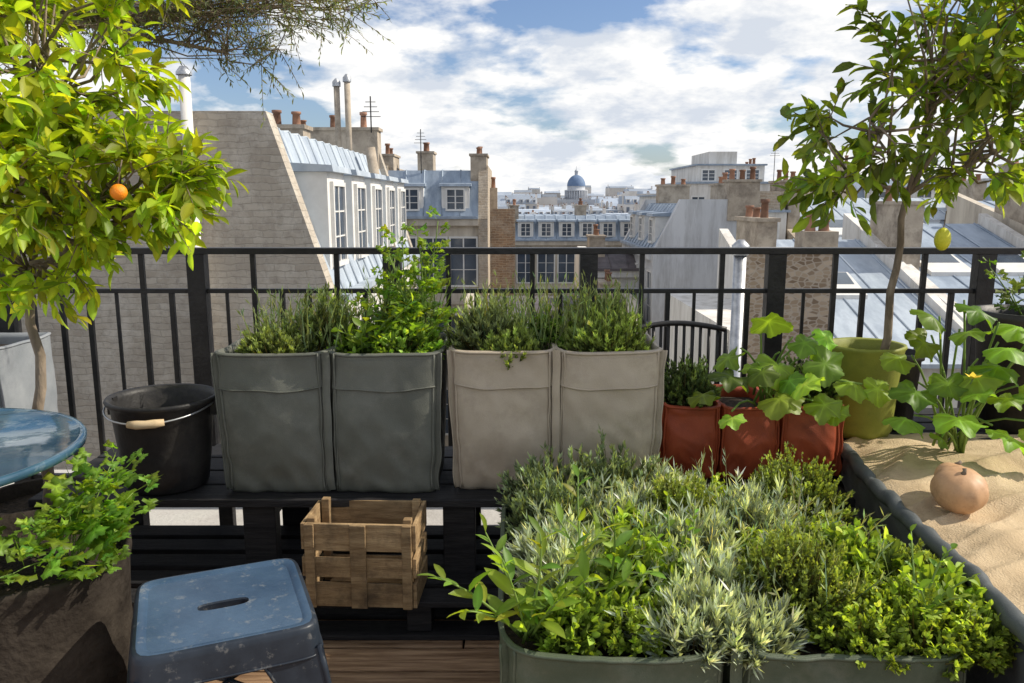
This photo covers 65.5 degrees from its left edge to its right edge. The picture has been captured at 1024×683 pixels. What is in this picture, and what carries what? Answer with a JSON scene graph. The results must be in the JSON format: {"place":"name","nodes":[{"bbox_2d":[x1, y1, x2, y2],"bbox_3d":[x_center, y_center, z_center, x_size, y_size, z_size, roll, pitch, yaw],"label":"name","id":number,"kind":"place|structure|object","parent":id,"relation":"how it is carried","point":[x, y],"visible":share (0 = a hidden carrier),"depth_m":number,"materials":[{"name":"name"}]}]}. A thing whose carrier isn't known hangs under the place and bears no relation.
{"place":"outdoors","nodes":[
{"label":"outdoors","id":0,"kind":"place"},
{"bbox_2d":[3,110,419,469],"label":"mansard building","id":1,"kind":"structure","parent":0,"point":[304,183],"depth_m":12.14,"materials":[{"name":"beige stone"}]},
{"bbox_2d":[175,66,200,246],"bbox_3d":[-4.660,3.615,12.626,0.220,15.270,0.214,0,10,0],"label":"vent pipe","id":2,"kind":"object","parent":1,"relation":"attached to","point":[182,72],"visible":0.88,"depth_m":11.32,"materials":[{"name":"white metal"}]},
{"bbox_2d":[332,74,395,246],"bbox_3d":[-3.521,-4.200,18.801,1.643,4.158,0.454,6,11,28],"label":"chimney flue","id":3,"kind":"object","parent":1,"relation":"on","point":[371,157],"visible":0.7,"depth_m":18.84,"materials":[{"name":"metal"}]},
{"bbox_2d":[0,0,1023,195],"label":"sky","id":4,"kind":"structure","parent":0,"point":[620,92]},
{"bbox_2d":[465,269,637,327],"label":"dark roof house","id":5,"kind":"structure","parent":0,"point":[605,280],"depth_m":26.46,"materials":[{"name":"grey stone"}]},
{"bbox_2d":[509,198,630,295],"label":"central mansard building","id":6,"kind":"structure","parent":0,"point":[554,230],"depth_m":47.82,"materials":[{"name":"grey stone"}]},
{"bbox_2d":[361,96,939,194],"bbox_3d":[4.800,-6.843,30.270,24.182,2.500,11.160,-5,11,-25],"label":"rooftop antenna","id":7,"kind":"object","parent":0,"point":[371,116],"visible":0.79,"depth_m":20.35,"materials":[{"name":"black metal"}]},
{"bbox_2d":[620,167,761,347],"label":"gable building","id":8,"kind":"structure","parent":0,"point":[672,214],"depth_m":26.02,"materials":[{"name":"white paint"}]},
{"bbox_2d":[637,152,769,208],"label":"white apartment building","id":9,"kind":"structure","parent":0,"point":[701,172],"depth_m":39.75,"materials":[{"name":"paint"}]},
{"bbox_2d":[729,239,749,376],"bbox_3d":[3.600,1.742,13.106,0.280,6.790,0.273,0,10,0],"label":"metal flue","id":10,"kind":"object","parent":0,"point":[739,281],"visible":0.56,"depth_m":12.61,"materials":[{"name":"metal"}]},
{"bbox_2d":[768,170,988,239],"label":"zinc roof building","id":11,"kind":"structure","parent":0,"point":[975,191],"depth_m":28.09,"materials":[{"name":"metal"}]},
{"bbox_2d":[804,155,1023,200],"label":"building","id":12,"kind":"structure","parent":0,"point":[861,193],"depth_m":39.83,"materials":[{"name":"beige stone"}]},
{"bbox_2d":[842,185,1023,318],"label":"zinc roof building","id":13,"kind":"structure","parent":0,"point":[951,270],"depth_m":18.72,"materials":[{"name":"white paint"}]},
{"bbox_2d":[946,162,1023,235],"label":"zinc roof building","id":14,"kind":"structure","parent":0,"point":[966,210],"depth_m":22.22,"materials":[{"name":"beige paint"}]},
{"label":"ground","id":15,"kind":"structure","parent":0,"visible":0},
{"bbox_2d":[0,470,501,648],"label":"terrace building","id":16,"kind":"structure","parent":15,"relation":"on","point":[184,515],"depth_m":3.59,"materials":[{"name":"concrete"}]},
{"bbox_2d":[0,332,57,412],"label":"pale grey fabric planter","id":17,"kind":"object","parent":16,"relation":"on","point":[17,372],"visible":0.49,"depth_m":3.24,"materials":[{"name":"fabric"}]},
{"bbox_2d":[0,0,393,127],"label":"tamarisk tree","id":18,"kind":"object","parent":16,"relation":"on","point":[226,12],"visible":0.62,"depth_m":2.84,"materials":[{"name":"green plant"}]},
{"bbox_2d":[205,619,499,682],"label":"terrace floor","id":19,"kind":"structure","parent":16,"relation":"on","point":[405,661],"depth_m":2.46,"materials":[{"name":"brown wood"}]},
{"bbox_2d":[0,408,86,486],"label":"blue round table","id":20,"kind":"object","parent":19,"relation":"on","point":[33,442],"visible":1,"depth_m":2.19,"materials":[{"name":"paint"}]},
{"bbox_2d":[0,476,97,514],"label":"citrus pot","id":21,"kind":"object","parent":19,"relation":"on","point":[14,497],"visible":0.18,"depth_m":2.77,"materials":[{"name":"brown fabric"}]},
{"bbox_2d":[0,0,248,506],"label":"citrus tree","id":22,"kind":"object","parent":21,"relation":"in","point":[55,142],"visible":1,"depth_m":2.16,"materials":[{"name":"green plant"}]},
{"bbox_2d":[0,509,132,682],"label":"brown felt pot","id":23,"kind":"object","parent":19,"relation":"on","point":[53,629],"visible":0.6,"depth_m":1.97,"materials":[{"name":"fabric"}]},
{"bbox_2d":[0,516,25,580],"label":"parsley plant","id":24,"kind":"object","parent":23,"relation":"in","point":[14,536],"visible":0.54,"depth_m":2.04,"materials":[{"name":"green plant"}]},
{"bbox_2d":[0,439,160,584],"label":"parsley plant","id":25,"kind":"object","parent":23,"relation":"in","point":[95,536],"visible":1,"depth_m":1.99,"materials":[{"name":"green plant"}]},
{"bbox_2d":[127,558,331,682],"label":"metal stool","id":26,"kind":"object","parent":19,"relation":"on","point":[230,624],"visible":1,"depth_m":1.81,"materials":[{"name":"blue paint"}]},
{"bbox_2d":[130,444,500,639],"bbox_3d":[-0.600,0.696,2.947,2.200,0.400,0.840,0,10,0],"label":"slatted pallet","id":27,"kind":"object","parent":19,"relation":"on","point":[160,551],"visible":0.09,"depth_m":2.76,"materials":[{"name":"black wood"}]},
{"bbox_2d":[300,497,427,609],"bbox_3d":[-0.472,0.678,2.585,0.361,0.287,0.223,1,10,3],"label":"wooden crate","id":28,"kind":"object","parent":27,"relation":"on","point":[358,577],"visible":0.94,"depth_m":2.49,"materials":[{"name":"brown wood"}]},
{"bbox_2d":[28,446,854,572],"bbox_3d":[-0.235,0.681,2.989,2.770,0.415,0.588,0,10,0],"label":"black wooden bench","id":29,"kind":"object","parent":19,"relation":"on","point":[262,524],"visible":0.23,"depth_m":2.72,"materials":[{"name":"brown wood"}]},
{"bbox_2d":[102,383,216,495],"bbox_3d":[-1.210,0.345,2.766,0.374,0.320,0.400,0,10,0],"label":"black bucket","id":30,"kind":"object","parent":29,"relation":"on","point":[168,428],"visible":0.9,"depth_m":2.67,"materials":[{"name":"plastic"}]},
{"bbox_2d":[210,333,447,492],"bbox_3d":[-0.615,0.239,2.875,0.767,0.491,0.470,0,10,0],"label":"grey fabric planter","id":31,"kind":"object","parent":29,"relation":"on","point":[328,419],"visible":0.92,"depth_m":2.65,"materials":[{"name":"grey fabric"},{"name":"soil"}]},
{"bbox_2d":[234,318,316,353],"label":"thyme plant","id":32,"kind":"object","parent":31,"relation":"in","point":[281,341],"visible":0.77,"depth_m":2.70,"materials":[{"name":"green plant"}]},
{"bbox_2d":[236,281,386,352],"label":"chive plant","id":33,"kind":"object","parent":31,"relation":"in","point":[290,316],"visible":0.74,"depth_m":2.81,"materials":[{"name":"green plant"}]},
{"bbox_2d":[280,281,366,350],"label":"rosemary plant","id":34,"kind":"object","parent":31,"relation":"in","point":[322,309],"visible":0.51,"depth_m":2.83,"materials":[{"name":"green plant"}]},
{"bbox_2d":[324,321,400,353],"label":"oregano plant","id":35,"kind":"object","parent":31,"relation":"in","point":[349,346],"visible":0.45,"depth_m":2.74,"materials":[{"name":"green plant"}]},
{"bbox_2d":[331,293,416,352],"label":"borage plant","id":36,"kind":"object","parent":31,"relation":"in","point":[358,338],"visible":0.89,"depth_m":2.68,"materials":[{"name":"green plant"}]},
{"bbox_2d":[348,205,457,349],"bbox_3d":[-0.363,-0.215,2.787,0.383,0.515,0.322,0,10,0],"label":"lovage plant","id":37,"kind":"object","parent":31,"relation":"in","point":[419,308],"visible":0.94,"depth_m":2.75,"materials":[{"name":"green plant"}]},
{"bbox_2d":[367,290,440,340],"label":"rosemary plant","id":38,"kind":"object","parent":31,"relation":"in","point":[425,317],"visible":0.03,"depth_m":2.94,"materials":[{"name":"green plant"}]},
{"bbox_2d":[374,312,450,358],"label":"oregano plant","id":39,"kind":"object","parent":31,"relation":"in","point":[408,342],"visible":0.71,"depth_m":2.72,"materials":[{"name":"green plant"}]},
{"bbox_2d":[362,263,463,338],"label":"fennel plant","id":40,"kind":"object","parent":31,"relation":"in","point":[381,303],"visible":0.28,"depth_m":2.87,"materials":[{"name":"green plant"}]},
{"bbox_2d":[447,331,667,489],"bbox_3d":[0.150,0.233,2.893,0.737,0.496,0.474,0,10,0],"label":"taupe fabric planter","id":41,"kind":"object","parent":29,"relation":"on","point":[502,418],"visible":0.77,"depth_m":2.67,"materials":[{"name":"fabric"}]},
{"bbox_2d":[441,287,531,350],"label":"lavender plant","id":42,"kind":"object","parent":41,"relation":"in","point":[460,340],"visible":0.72,"depth_m":2.76,"materials":[{"name":"green plant"}]},
{"bbox_2d":[476,319,540,369],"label":"thyme plant","id":43,"kind":"object","parent":41,"relation":"in","point":[518,335],"visible":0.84,"depth_m":2.68,"materials":[{"name":"green plant"}]},
{"bbox_2d":[526,305,573,349],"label":"oregano plant","id":44,"kind":"object","parent":41,"relation":"in","point":[547,334],"visible":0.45,"depth_m":2.85,"materials":[{"name":"green plant"}]},
{"bbox_2d":[460,270,645,350],"bbox_3d":[0.155,-0.116,2.867,0.682,0.287,0.446,0,10,0],"label":"chive plant","id":45,"kind":"object","parent":41,"relation":"in","point":[543,304],"visible":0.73,"depth_m":2.81,"materials":[{"name":"green plant"}]},
{"bbox_2d":[552,282,626,333],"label":"rosemary plant","id":46,"kind":"object","parent":41,"relation":"in","point":[600,298],"visible":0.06,"depth_m":2.91,"materials":[{"name":"green plant"}]},
{"bbox_2d":[557,293,655,351],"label":"thyme plant","id":47,"kind":"object","parent":41,"relation":"in","point":[621,335],"visible":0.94,"depth_m":2.73,"materials":[{"name":"green plant"}]},
{"bbox_2d":[659,384,843,479],"bbox_3d":[0.848,0.326,2.993,0.662,0.278,0.398,0,10,0],"label":"red fabric planter","id":48,"kind":"object","parent":29,"relation":"on","point":[689,434],"visible":0.52,"depth_m":2.81,"materials":[{"name":"fabric"}]},
{"bbox_2d":[664,349,721,407],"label":"rosemary plant","id":49,"kind":"object","parent":48,"relation":"in","point":[683,384],"visible":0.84,"depth_m":2.88,"materials":[{"name":"green plant"}]},
{"bbox_2d":[687,312,891,430],"bbox_3d":[0.943,0.105,2.738,0.644,0.413,0.390,-4,11,-24],"label":"squash plant","id":50,"kind":"object","parent":48,"relation":"in","point":[767,374],"visible":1,"depth_m":2.71,"materials":[{"name":"green plant"}]},
{"bbox_2d":[773,351,843,405],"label":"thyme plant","id":51,"kind":"object","parent":48,"relation":"in","point":[829,391],"visible":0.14,"depth_m":2.90,"materials":[{"name":"green plant"}]},
{"bbox_2d":[498,495,966,682],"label":"green fabric planter","id":52,"kind":"object","parent":19,"relation":"on","point":[526,662],"visible":0.27,"depth_m":1.70,"materials":[{"name":"fabric"}]},
{"bbox_2d":[418,511,620,643],"bbox_3d":[0.016,0.527,1.728,0.442,0.304,0.232,0,10,0],"label":"verbena plant","id":53,"kind":"object","parent":52,"relation":"in","point":[525,601],"visible":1,"depth_m":1.73,"materials":[{"name":"green plant"}]},
{"bbox_2d":[494,442,589,522],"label":"rosemary plant","id":54,"kind":"object","parent":52,"relation":"in","point":[535,468],"visible":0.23,"depth_m":2.53,"materials":[{"name":"green plant"}]},
{"bbox_2d":[495,462,607,539],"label":"rosemary plant","id":55,"kind":"object","parent":52,"relation":"in","point":[560,492],"visible":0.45,"depth_m":2.30,"materials":[{"name":"green plant"}]},
{"bbox_2d":[491,497,627,584],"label":"curry plant","id":56,"kind":"object","parent":52,"relation":"in","point":[518,548],"visible":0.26,"depth_m":2.11,"materials":[{"name":"green plant"}]},
{"bbox_2d":[513,525,628,596],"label":"curry plant","id":57,"kind":"object","parent":52,"relation":"in","point":[553,556],"visible":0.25,"depth_m":1.94,"materials":[{"name":"green plant"}]},
{"bbox_2d":[524,583,623,655],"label":"oregano plant","id":58,"kind":"object","parent":52,"relation":"in","point":[583,625],"visible":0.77,"depth_m":1.75,"materials":[{"name":"green plant"}]},
{"bbox_2d":[543,464,665,599],"bbox_3d":[0.234,0.492,1.840,0.296,0.333,0.207,5,11,25],"label":"verbena plant","id":59,"kind":"object","parent":52,"relation":"on","point":[623,579],"visible":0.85,"depth_m":1.84,"materials":[{"name":"green plant"}]},
{"bbox_2d":[559,470,664,528],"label":"curry plant","id":60,"kind":"object","parent":52,"relation":"in","point":[601,499],"visible":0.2,"depth_m":2.33,"materials":[{"name":"green plant"}]},
{"bbox_2d":[567,424,661,508],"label":"rosemary plant","id":61,"kind":"object","parent":52,"relation":"in","point":[623,468],"visible":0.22,"depth_m":2.50,"materials":[{"name":"green plant"}]},
{"bbox_2d":[581,500,678,551],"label":"oregano plant","id":62,"kind":"object","parent":52,"relation":"in","point":[623,517],"visible":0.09,"depth_m":2.15,"materials":[{"name":"green plant"}]},
{"bbox_2d":[595,586,682,657],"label":"marjoram plant","id":63,"kind":"object","parent":52,"relation":"in","point":[618,643],"visible":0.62,"depth_m":1.75,"materials":[{"name":"green plant"}]},
{"bbox_2d":[588,524,692,607],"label":"oregano plant","id":64,"kind":"object","parent":52,"relation":"in","point":[646,561],"visible":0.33,"depth_m":1.92,"materials":[{"name":"green plant"}]},
{"bbox_2d":[612,454,723,501],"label":"curry plant","id":65,"kind":"object","parent":52,"relation":"in","point":[665,469],"visible":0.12,"depth_m":2.53,"materials":[{"name":"green plant"}]},
{"bbox_2d":[648,491,700,574],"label":"mint plant","id":66,"kind":"object","parent":52,"relation":"in","point":[688,522],"visible":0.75,"depth_m":1.97,"materials":[{"name":"green plant"}]},
{"bbox_2d":[638,463,734,551],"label":"thyme plant","id":67,"kind":"object","parent":52,"relation":"in","point":[675,495],"visible":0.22,"depth_m":2.29,"materials":[{"name":"green plant"}]},
{"bbox_2d":[631,489,742,574],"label":"curry plant","id":68,"kind":"object","parent":52,"relation":"in","point":[706,528],"visible":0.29,"depth_m":2.10,"materials":[{"name":"green plant"}]},
{"bbox_2d":[604,533,776,676],"bbox_3d":[0.421,0.571,1.778,0.306,0.273,0.323,9,13,40],"label":"curry plant","id":69,"kind":"object","parent":52,"relation":"in","point":[686,613],"visible":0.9,"depth_m":1.73,"materials":[{"name":"green plant"}]},
{"bbox_2d":[640,532,764,602],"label":"curry plant","id":70,"kind":"object","parent":52,"relation":"in","point":[716,569],"visible":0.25,"depth_m":1.90,"materials":[{"name":"green plant"}]},
{"bbox_2d":[516,448,895,606],"bbox_3d":[0.497,0.465,2.159,0.987,0.191,0.840,0,10,0],"label":"tarragon plant","id":71,"kind":"object","parent":52,"relation":"on","point":[776,524],"visible":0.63,"depth_m":2.11,"materials":[{"name":"green plant"}]},
{"bbox_2d":[700,472,755,503],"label":"marjoram plant","id":72,"kind":"object","parent":52,"relation":"in","point":[716,480],"visible":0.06,"depth_m":2.53,"materials":[{"name":"green plant"}]},
{"bbox_2d":[700,579,813,678],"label":"curry plant","id":73,"kind":"object","parent":52,"relation":"on","point":[778,636],"visible":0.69,"depth_m":1.75,"materials":[{"name":"green plant"}]},
{"bbox_2d":[704,468,825,540],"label":"curry plant","id":74,"kind":"object","parent":52,"relation":"in","point":[749,503],"visible":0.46,"depth_m":2.27,"materials":[{"name":"green plant"}]},
{"bbox_2d":[725,515,817,573],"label":"marjoram plant","id":75,"kind":"object","parent":52,"relation":"in","point":[755,533],"visible":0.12,"depth_m":2.13,"materials":[{"name":"green plant"}]},
{"bbox_2d":[728,517,870,641],"bbox_3d":[0.675,0.540,1.921,0.363,0.272,0.327,0,10,0],"label":"thyme plant","id":76,"kind":"object","parent":52,"relation":"in","point":[807,590],"visible":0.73,"depth_m":1.85,"materials":[{"name":"green plant"}]},
{"bbox_2d":[748,441,859,529],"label":"thyme plant","id":77,"kind":"object","parent":52,"relation":"in","point":[819,486],"visible":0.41,"depth_m":2.41,"materials":[{"name":"green plant"}]},
{"bbox_2d":[810,510,888,544],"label":"marjoram plant","id":78,"kind":"object","parent":52,"relation":"in","point":[839,522],"visible":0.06,"depth_m":2.31,"materials":[{"name":"green plant"}]},
{"bbox_2d":[799,592,911,675],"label":"marjoram plant","id":79,"kind":"object","parent":52,"relation":"in","point":[864,630],"visible":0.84,"depth_m":1.75,"materials":[{"name":"green plant"}]},
{"bbox_2d":[806,516,910,601],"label":"oregano plant","id":80,"kind":"object","parent":52,"relation":"in","point":[860,553],"visible":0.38,"depth_m":2.03,"materials":[{"name":"green plant"}]},
{"bbox_2d":[826,560,919,617],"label":"marjoram plant","id":81,"kind":"object","parent":52,"relation":"in","point":[885,590],"visible":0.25,"depth_m":1.89,"materials":[{"name":"green plant"}]},
{"bbox_2d":[869,537,941,581],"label":"thyme plant","id":82,"kind":"object","parent":52,"relation":"in","point":[902,550],"visible":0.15,"depth_m":1.99,"materials":[{"name":"green plant"}]},
{"bbox_2d":[859,573,998,681],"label":"marjoram plant","id":83,"kind":"object","parent":52,"relation":"in","point":[931,629],"visible":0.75,"depth_m":1.72,"materials":[{"name":"green plant"}]},
{"bbox_2d":[888,555,992,633],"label":"oregano plant","id":84,"kind":"object","parent":52,"relation":"in","point":[926,571],"visible":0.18,"depth_m":1.85,"materials":[{"name":"green plant"}]},
{"bbox_2d":[904,524,980,642],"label":"mint plant","id":85,"kind":"object","parent":52,"relation":"on","point":[938,601],"visible":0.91,"depth_m":1.74,"materials":[{"name":"green plant"}]},
{"bbox_2d":[914,579,1022,677],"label":"marjoram plant","id":86,"kind":"object","parent":52,"relation":"in","point":[997,658],"visible":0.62,"depth_m":1.71,"materials":[{"name":"green plant"}]},
{"bbox_2d":[832,408,1015,488],"bbox_3d":[1.820,0.581,3.262,1.260,0.517,0.460,0,10,0],"label":"plant stand","id":87,"kind":"object","parent":19,"relation":"on","point":[927,424],"visible":0.04,"depth_m":3.20,"materials":[{"name":"black wood"}]},
{"bbox_2d":[827,337,907,439],"bbox_3d":[1.329,0.178,3.030,0.293,0.350,0.277,0,10,0],"label":"lime green pot","id":88,"kind":"object","parent":87,"relation":"on","point":[861,361],"visible":0.7,"depth_m":2.93,"materials":[{"name":"ceramic"}]},
{"bbox_2d":[770,0,1023,349],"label":"lemon tree","id":89,"kind":"object","parent":88,"relation":"in","point":[982,79],"visible":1,"depth_m":2.75,"materials":[{"name":"green plant"}]},
{"bbox_2d":[892,348,924,430],"bbox_3d":[1.500,0.186,3.131,0.200,0.300,0.200,0,10,0],"label":"black plant pot","id":90,"kind":"object","parent":87,"relation":"on","point":[905,409],"visible":0.15,"depth_m":3.06,"materials":[{"name":"plastic"}]},
{"bbox_2d":[975,304,1023,433],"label":"dark planter pot","id":91,"kind":"object","parent":87,"relation":"on","point":[1005,316],"visible":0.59,"depth_m":3.04,"materials":[{"name":"black plastic"}]},
{"bbox_2d":[979,250,1023,315],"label":"strawberry plant","id":92,"kind":"object","parent":91,"relation":"in","point":[1016,286],"visible":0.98,"depth_m":3.03,"materials":[{"name":"green plant"}]},
{"bbox_2d":[839,436,1023,682],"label":"covered planter","id":93,"kind":"object","parent":19,"relation":"on","point":[872,494],"visible":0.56,"depth_m":2.21,"materials":[{"name":"grey fabric"}]},
{"bbox_2d":[843,433,1023,613],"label":"burlap sheet","id":94,"kind":"object","parent":93,"relation":"on","point":[988,538],"visible":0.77,"depth_m":2.43,"materials":[{"name":"fabric"}]},
{"bbox_2d":[934,460,963,474],"bbox_3d":[1.327,0.405,2.392,0.104,0.103,0.105,17,7,27],"label":"squash","id":95,"kind":"object","parent":94,"relation":"on","point":[946,464],"visible":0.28,"depth_m":2.39,"materials":[{"name":"beige plant"}]},
{"bbox_2d":[879,300,1023,455],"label":"squash plant","id":96,"kind":"object","parent":94,"relation":"on","point":[985,380],"visible":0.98,"depth_m":2.60,"materials":[{"name":"green plant"}]},
{"bbox_2d":[930,465,988,513],"bbox_3d":[1.281,0.419,2.277,0.148,0.140,0.149,-25,36,-30],"label":"squash","id":97,"kind":"object","parent":94,"relation":"on","point":[958,489],"visible":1,"depth_m":2.23,"materials":[{"name":"beige plant"}]},
{"bbox_2d":[0,247,1023,482],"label":"balcony railing","id":98,"kind":"object","parent":16,"relation":"on","point":[980,290],"visible":0.23,"depth_m":3.60,"materials":[{"name":"black metal"}]},
{"bbox_2d":[639,320,728,383],"bbox_3d":[0.700,0.375,3.333,0.419,0.897,0.292,0,10,0],"label":"garden chair","id":99,"kind":"object","parent":16,"relation":"on","point":[684,324],"visible":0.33,"depth_m":3.38,"materials":[{"name":"black metal"}]},
{"bbox_2d":[382,142,491,445],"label":"blue roof building","id":100,"kind":"structure","parent":15,"relation":"on","point":[459,200],"depth_m":29.76,"materials":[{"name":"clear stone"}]},
{"bbox_2d":[490,177,514,295],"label":"stone party wall","id":101,"kind":"structure","parent":15,"relation":"on","point":[502,227],"depth_m":32.78,"materials":[{"name":"beige stone"}]},
{"bbox_2d":[557,166,594,204],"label":"domed monument","id":102,"kind":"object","parent":15,"relation":"on","point":[575,191],"visible":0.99,"depth_m":582.96,"materials":[{"name":"stone"}]},
{"bbox_2d":[497,185,655,213],"bbox_3d":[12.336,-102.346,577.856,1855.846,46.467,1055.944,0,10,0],"label":"distant city","id":103,"kind":"object","parent":15,"relation":"on","point":[620,200],"visible":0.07,"depth_m":382.14,"materials":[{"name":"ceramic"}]},
{"bbox_2d":[574,224,638,298],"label":"white courtyard building","id":104,"kind":"structure","parent":15,"relation":"on","point":[614,264],"depth_m":30.48,"materials":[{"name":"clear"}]},
{"bbox_2d":[709,172,790,239],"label":"stone terrace wall","id":105,"kind":"structure","parent":15,"relation":"on","point":[716,190],"depth_m":26.78,"materials":[{"name":"stone"}]},
{"bbox_2d":[669,214,838,383],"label":"rubble stone house","id":106,"kind":"structure","parent":15,"relation":"on","point":[808,270],"depth_m":13.12,"materials":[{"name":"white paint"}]},
{"bbox_2d":[717,199,962,407],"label":"zinc roof building","id":107,"kind":"structure","parent":15,"relation":"on","point":[755,227],"depth_m":16.90,"materials":[{"name":"zinc"},{"name":"stone"},{"name":"plaster"}]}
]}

